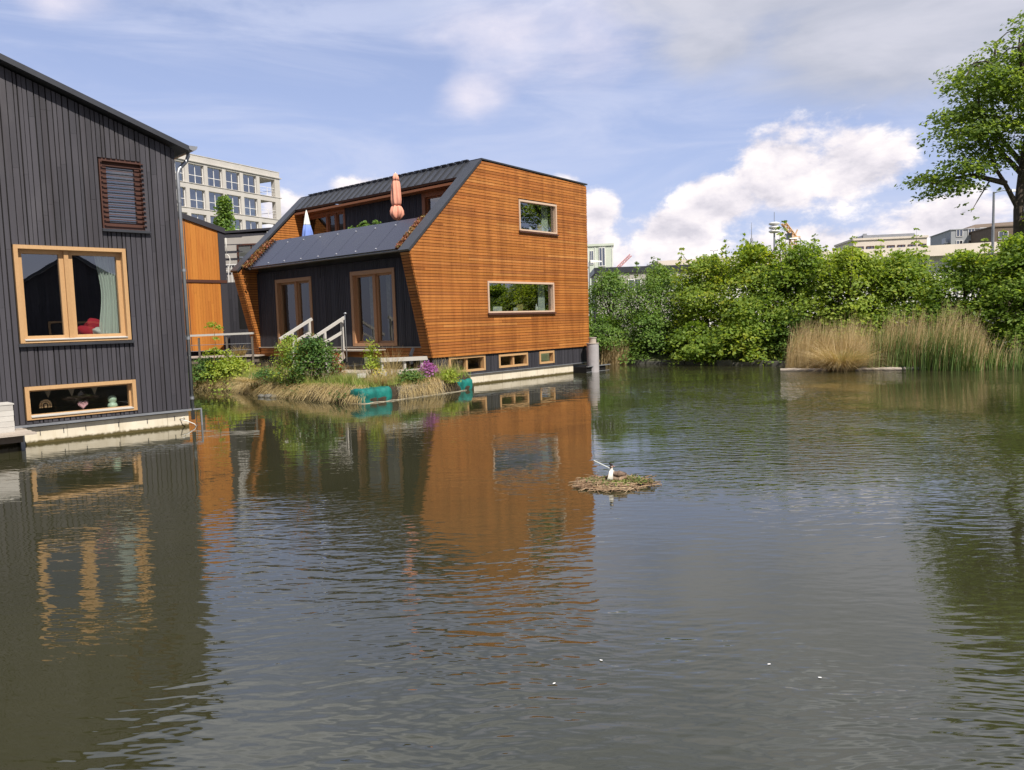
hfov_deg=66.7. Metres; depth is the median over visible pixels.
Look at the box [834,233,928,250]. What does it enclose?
office building
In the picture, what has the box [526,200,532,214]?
hanging lamp
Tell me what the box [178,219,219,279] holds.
wall panel
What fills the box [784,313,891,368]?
dry reeds
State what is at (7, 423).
timber planter
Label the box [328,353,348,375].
red shrub
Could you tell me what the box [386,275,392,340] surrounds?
curtain
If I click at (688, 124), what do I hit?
sky
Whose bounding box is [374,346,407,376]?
grass tussock
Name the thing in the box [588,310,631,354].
bush
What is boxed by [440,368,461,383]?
herb clump
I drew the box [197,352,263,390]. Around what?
shrub
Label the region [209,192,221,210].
window
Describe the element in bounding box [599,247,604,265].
window
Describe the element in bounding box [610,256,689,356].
willow tree
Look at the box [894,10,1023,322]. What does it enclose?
tree
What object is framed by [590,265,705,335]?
building
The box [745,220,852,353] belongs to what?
maple tree
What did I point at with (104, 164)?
window
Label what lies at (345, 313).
garden lamp
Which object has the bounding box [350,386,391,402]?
float drum
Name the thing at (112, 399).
figurine
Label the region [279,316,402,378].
deck
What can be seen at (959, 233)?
window
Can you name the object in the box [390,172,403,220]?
parasol
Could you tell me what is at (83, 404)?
heart ornament
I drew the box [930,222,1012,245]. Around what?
grey building
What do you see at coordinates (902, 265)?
maple tree
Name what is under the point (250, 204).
window
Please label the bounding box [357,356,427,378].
fence
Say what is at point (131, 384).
window
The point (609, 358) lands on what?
dry reeds
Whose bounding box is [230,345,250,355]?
grass tussock
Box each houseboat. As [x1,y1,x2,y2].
[0,53,196,445]
[178,213,230,369]
[224,227,363,369]
[230,158,588,384]
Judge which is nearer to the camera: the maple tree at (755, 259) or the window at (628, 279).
the maple tree at (755, 259)
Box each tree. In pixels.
[212,194,239,230]
[588,266,653,354]
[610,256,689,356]
[659,239,750,352]
[704,232,800,357]
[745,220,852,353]
[776,235,905,343]
[856,228,960,343]
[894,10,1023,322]
[898,238,1023,353]
[943,230,1023,357]
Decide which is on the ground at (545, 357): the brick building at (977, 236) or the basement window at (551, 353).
the brick building at (977, 236)
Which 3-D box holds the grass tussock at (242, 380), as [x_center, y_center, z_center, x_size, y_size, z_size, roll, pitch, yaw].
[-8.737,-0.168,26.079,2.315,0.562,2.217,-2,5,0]
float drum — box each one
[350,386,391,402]
[454,378,472,389]
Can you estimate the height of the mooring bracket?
0.650 m
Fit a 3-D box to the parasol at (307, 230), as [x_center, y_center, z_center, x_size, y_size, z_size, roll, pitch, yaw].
[-8.237,-6.071,31.390,0.559,1.950,0.579,2,6,41]
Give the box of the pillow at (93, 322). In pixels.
[84,318,99,326]
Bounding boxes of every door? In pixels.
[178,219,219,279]
[182,282,223,350]
[275,276,313,345]
[350,267,397,345]
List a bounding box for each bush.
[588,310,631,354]
[609,307,685,363]
[659,320,731,365]
[696,313,793,365]
[756,308,820,362]
[809,307,894,348]
[902,293,1003,347]
[1007,305,1023,346]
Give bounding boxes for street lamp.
[588,260,601,314]
[991,189,1015,323]
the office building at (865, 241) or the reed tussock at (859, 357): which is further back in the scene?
the office building at (865, 241)
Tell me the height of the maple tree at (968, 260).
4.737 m
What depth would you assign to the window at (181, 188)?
85.70 m
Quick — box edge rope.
[349,390,465,403]
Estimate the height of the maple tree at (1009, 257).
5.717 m
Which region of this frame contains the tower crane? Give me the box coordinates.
[781,223,799,248]
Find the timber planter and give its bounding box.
[0,402,14,432]
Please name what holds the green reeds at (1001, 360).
in the water
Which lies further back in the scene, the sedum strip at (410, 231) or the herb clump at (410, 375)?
the sedum strip at (410, 231)
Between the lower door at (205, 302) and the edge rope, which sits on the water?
the edge rope
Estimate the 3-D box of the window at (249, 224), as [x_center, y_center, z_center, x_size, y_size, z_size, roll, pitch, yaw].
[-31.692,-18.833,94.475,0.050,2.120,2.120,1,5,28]
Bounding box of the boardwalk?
[0,428,36,449]
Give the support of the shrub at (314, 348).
on the island ground at (395, 390)
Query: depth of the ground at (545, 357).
36.52 m
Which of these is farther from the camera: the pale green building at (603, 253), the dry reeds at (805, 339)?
the pale green building at (603, 253)
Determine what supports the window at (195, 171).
in the apartment block
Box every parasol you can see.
[302,210,312,235]
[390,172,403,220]
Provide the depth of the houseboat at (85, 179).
16.55 m
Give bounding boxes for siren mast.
[769,212,779,247]
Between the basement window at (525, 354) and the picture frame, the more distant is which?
the picture frame
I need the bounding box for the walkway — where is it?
[186,332,268,365]
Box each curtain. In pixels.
[94,256,119,333]
[369,276,374,340]
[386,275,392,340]
[537,284,544,310]
[541,202,547,231]
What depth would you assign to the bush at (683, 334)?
34.67 m
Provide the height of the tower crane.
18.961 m
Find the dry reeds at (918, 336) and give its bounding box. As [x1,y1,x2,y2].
[875,296,991,370]
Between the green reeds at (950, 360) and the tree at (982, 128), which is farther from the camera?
the tree at (982, 128)
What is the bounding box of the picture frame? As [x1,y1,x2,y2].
[537,225,541,230]
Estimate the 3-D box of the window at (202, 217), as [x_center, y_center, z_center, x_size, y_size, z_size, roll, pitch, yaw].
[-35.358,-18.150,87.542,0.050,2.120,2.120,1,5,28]
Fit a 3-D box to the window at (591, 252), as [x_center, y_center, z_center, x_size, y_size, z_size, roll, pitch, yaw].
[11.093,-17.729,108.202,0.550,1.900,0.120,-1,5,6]
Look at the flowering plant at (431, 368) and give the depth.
24.33 m
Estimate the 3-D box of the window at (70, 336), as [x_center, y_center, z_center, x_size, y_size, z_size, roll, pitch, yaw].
[-9.146,-1.854,16.234,2.175,2.030,0.300,-6,7,-44]
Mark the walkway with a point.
(252, 357)
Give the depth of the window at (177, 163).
85.41 m
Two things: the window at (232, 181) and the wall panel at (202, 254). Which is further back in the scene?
the window at (232, 181)
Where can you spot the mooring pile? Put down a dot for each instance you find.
(592, 352)
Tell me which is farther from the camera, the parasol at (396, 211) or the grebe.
the parasol at (396, 211)
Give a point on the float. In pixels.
(582, 369)
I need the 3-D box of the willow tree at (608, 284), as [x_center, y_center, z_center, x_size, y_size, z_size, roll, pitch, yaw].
[5.000,-3.759,40.018,4.927,4.766,4.520,3,6,43]
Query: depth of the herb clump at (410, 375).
23.60 m
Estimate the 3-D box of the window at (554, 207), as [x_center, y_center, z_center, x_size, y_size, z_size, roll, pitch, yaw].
[0.981,-6.377,29.730,0.210,1.210,2.370,2,6,41]
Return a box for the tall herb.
[362,339,383,377]
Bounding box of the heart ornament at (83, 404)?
[77,401,87,408]
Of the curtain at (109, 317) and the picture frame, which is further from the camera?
the picture frame
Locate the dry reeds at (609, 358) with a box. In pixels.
[599,336,630,363]
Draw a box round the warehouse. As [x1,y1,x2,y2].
[647,242,999,326]
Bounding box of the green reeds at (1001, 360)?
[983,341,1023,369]
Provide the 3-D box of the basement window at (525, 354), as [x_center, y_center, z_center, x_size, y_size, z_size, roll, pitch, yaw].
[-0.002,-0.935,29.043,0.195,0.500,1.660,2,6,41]
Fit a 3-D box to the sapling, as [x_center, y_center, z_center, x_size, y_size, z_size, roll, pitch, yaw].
[-10.907,-1.199,28.768,1.166,2.337,0.752,-2,5,0]
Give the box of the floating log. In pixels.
[780,367,920,370]
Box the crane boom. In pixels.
[617,254,630,266]
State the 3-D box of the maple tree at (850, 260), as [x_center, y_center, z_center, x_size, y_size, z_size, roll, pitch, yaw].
[14.216,-3.620,32.897,5.294,5.102,5.131,1,5,31]
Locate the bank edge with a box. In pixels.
[600,359,1021,367]
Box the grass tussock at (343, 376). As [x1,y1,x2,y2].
[335,372,359,382]
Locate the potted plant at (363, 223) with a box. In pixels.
[356,220,369,227]
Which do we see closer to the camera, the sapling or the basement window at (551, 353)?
the sapling
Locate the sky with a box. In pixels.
[0,0,1023,266]
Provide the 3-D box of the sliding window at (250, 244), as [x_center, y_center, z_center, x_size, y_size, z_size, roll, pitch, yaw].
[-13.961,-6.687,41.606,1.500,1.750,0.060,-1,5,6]
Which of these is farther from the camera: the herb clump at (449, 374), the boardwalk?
the herb clump at (449, 374)
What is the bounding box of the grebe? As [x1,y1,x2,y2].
[607,462,626,480]
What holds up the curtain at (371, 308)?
hanging from the houseboat at (465, 258)
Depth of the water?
6.61 m
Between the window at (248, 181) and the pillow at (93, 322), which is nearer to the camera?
the pillow at (93, 322)
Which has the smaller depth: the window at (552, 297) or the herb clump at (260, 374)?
the herb clump at (260, 374)
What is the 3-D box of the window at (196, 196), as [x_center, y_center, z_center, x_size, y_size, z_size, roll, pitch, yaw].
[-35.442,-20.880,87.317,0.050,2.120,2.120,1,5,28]
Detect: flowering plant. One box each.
[372,366,394,377]
[416,360,439,376]
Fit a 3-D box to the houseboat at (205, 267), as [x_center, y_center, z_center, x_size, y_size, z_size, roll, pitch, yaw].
[-16.130,-3.857,35.419,6.200,8.060,3.725,2,6,41]
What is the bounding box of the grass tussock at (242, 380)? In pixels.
[227,373,270,387]
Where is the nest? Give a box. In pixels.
[568,474,661,492]
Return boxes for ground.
[193,372,473,402]
[364,318,1023,367]
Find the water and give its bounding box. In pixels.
[0,361,1023,769]
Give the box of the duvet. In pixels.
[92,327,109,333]
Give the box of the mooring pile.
[586,337,598,372]
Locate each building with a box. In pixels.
[587,243,613,325]
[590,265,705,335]
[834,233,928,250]
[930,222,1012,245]
[970,225,1012,304]
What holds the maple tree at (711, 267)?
on the ground at (545, 357)
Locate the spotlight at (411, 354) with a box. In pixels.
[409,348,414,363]
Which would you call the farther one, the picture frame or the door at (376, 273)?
the picture frame
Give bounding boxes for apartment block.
[174,154,281,229]
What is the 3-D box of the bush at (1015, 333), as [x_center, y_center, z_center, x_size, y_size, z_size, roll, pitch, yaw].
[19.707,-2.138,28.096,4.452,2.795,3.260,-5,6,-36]
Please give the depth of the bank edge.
34.12 m
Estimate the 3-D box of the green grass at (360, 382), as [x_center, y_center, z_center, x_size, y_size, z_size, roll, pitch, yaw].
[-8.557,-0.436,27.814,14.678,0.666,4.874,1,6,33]
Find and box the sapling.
[202,322,231,375]
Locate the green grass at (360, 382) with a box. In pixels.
[193,364,472,387]
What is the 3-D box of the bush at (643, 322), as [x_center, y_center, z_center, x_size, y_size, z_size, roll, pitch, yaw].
[6.612,-2.427,37.015,4.249,2.668,3.112,-4,5,-25]
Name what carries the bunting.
hanging from the houseboat at (85, 179)
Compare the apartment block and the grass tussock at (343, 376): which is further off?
the apartment block
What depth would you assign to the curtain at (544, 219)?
30.59 m
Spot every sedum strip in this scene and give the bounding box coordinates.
[241,239,275,267]
[395,215,425,248]
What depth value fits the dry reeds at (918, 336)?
27.94 m
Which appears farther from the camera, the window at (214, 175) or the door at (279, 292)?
the window at (214, 175)
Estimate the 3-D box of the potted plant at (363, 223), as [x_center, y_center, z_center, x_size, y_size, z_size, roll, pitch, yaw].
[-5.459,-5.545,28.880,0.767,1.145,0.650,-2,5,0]
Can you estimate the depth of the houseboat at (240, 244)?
40.88 m
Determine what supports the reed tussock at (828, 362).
in the water
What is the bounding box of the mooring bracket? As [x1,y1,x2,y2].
[193,408,202,424]
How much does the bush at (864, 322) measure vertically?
2.307 m
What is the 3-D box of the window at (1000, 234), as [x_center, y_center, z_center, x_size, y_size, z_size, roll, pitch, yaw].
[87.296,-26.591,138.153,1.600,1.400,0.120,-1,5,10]
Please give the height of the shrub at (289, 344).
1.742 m
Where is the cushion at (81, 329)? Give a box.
[77,325,94,334]
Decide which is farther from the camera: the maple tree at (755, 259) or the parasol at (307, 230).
the maple tree at (755, 259)
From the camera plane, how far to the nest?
10.13 m
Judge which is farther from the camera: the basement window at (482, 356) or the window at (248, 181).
the window at (248, 181)
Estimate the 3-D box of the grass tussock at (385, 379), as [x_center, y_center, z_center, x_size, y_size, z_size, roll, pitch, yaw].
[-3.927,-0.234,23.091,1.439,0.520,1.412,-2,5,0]
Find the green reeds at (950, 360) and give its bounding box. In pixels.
[866,315,987,370]
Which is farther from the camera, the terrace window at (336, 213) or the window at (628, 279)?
the window at (628, 279)
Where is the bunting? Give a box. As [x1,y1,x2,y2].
[44,387,96,396]
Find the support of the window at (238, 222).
in the apartment block
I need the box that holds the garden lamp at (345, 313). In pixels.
[344,312,347,361]
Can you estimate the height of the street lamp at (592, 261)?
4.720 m
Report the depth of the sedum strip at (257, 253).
31.86 m
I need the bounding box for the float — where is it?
[573,364,609,372]
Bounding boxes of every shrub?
[188,356,229,385]
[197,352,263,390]
[266,334,304,383]
[276,331,344,382]
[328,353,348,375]
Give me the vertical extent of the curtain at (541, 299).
1.400 m
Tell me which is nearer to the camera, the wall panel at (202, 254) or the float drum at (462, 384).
the float drum at (462, 384)
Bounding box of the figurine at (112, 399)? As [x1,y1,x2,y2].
[107,395,117,406]
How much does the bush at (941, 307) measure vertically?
2.795 m
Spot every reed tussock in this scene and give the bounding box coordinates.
[775,335,897,372]
[830,350,872,369]
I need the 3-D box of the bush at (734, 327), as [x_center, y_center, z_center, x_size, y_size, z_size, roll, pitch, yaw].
[10.357,-1.990,34.244,4.463,2.412,3.683,-5,5,-31]
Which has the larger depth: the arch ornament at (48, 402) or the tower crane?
the tower crane
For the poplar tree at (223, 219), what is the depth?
68.56 m
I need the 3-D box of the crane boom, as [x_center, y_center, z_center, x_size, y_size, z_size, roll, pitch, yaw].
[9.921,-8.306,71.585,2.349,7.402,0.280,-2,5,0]
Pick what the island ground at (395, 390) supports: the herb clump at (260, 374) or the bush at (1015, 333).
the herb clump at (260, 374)
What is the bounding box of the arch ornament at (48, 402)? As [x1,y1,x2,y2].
[39,399,51,407]
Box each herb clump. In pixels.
[248,365,280,384]
[396,367,428,385]
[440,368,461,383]
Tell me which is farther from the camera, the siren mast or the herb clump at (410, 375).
the siren mast
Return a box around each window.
[12,244,134,346]
[23,379,137,420]
[97,157,150,233]
[175,161,183,180]
[176,187,184,205]
[188,163,202,183]
[190,189,204,208]
[191,213,205,220]
[207,167,221,187]
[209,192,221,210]
[226,171,238,190]
[228,195,240,213]
[230,219,240,229]
[237,243,255,261]
[243,174,255,192]
[244,197,256,215]
[246,221,257,228]
[303,208,345,231]
[421,189,446,214]
[448,354,485,372]
[487,281,556,314]
[499,352,527,367]
[518,199,558,235]
[539,350,554,363]
[590,251,593,264]
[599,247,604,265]
[628,279,640,290]
[956,228,962,236]
[998,231,1007,239]
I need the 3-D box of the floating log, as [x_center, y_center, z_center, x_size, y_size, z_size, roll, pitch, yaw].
[12.536,-0.578,28.653,5.005,0.153,0.152,0,5,19]
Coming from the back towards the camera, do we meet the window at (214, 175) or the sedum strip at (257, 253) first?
the window at (214, 175)
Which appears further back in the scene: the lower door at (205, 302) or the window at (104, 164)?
the lower door at (205, 302)
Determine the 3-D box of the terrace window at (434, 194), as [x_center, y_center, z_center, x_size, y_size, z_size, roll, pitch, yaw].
[-2.414,-6.061,28.311,2.270,2.060,0.195,2,6,41]
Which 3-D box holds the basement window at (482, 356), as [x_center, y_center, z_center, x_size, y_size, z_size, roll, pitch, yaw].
[-1.611,-0.746,27.192,0.195,0.565,1.820,2,6,41]
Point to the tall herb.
(372, 364)
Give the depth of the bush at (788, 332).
32.76 m
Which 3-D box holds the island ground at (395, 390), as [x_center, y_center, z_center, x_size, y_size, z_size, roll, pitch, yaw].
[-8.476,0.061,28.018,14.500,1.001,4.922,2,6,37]
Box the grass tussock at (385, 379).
[360,370,396,385]
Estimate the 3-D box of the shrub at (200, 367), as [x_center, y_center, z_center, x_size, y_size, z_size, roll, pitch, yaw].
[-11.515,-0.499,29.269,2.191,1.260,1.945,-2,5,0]
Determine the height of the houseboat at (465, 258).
8.360 m
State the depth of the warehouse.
78.08 m
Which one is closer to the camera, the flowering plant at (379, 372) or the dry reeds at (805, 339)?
the flowering plant at (379, 372)
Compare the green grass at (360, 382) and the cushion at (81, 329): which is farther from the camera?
the green grass at (360, 382)
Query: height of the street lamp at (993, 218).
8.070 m
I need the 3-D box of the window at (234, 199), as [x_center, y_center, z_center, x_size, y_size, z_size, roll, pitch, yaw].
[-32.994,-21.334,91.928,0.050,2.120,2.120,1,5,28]
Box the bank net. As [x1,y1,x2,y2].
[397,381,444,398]

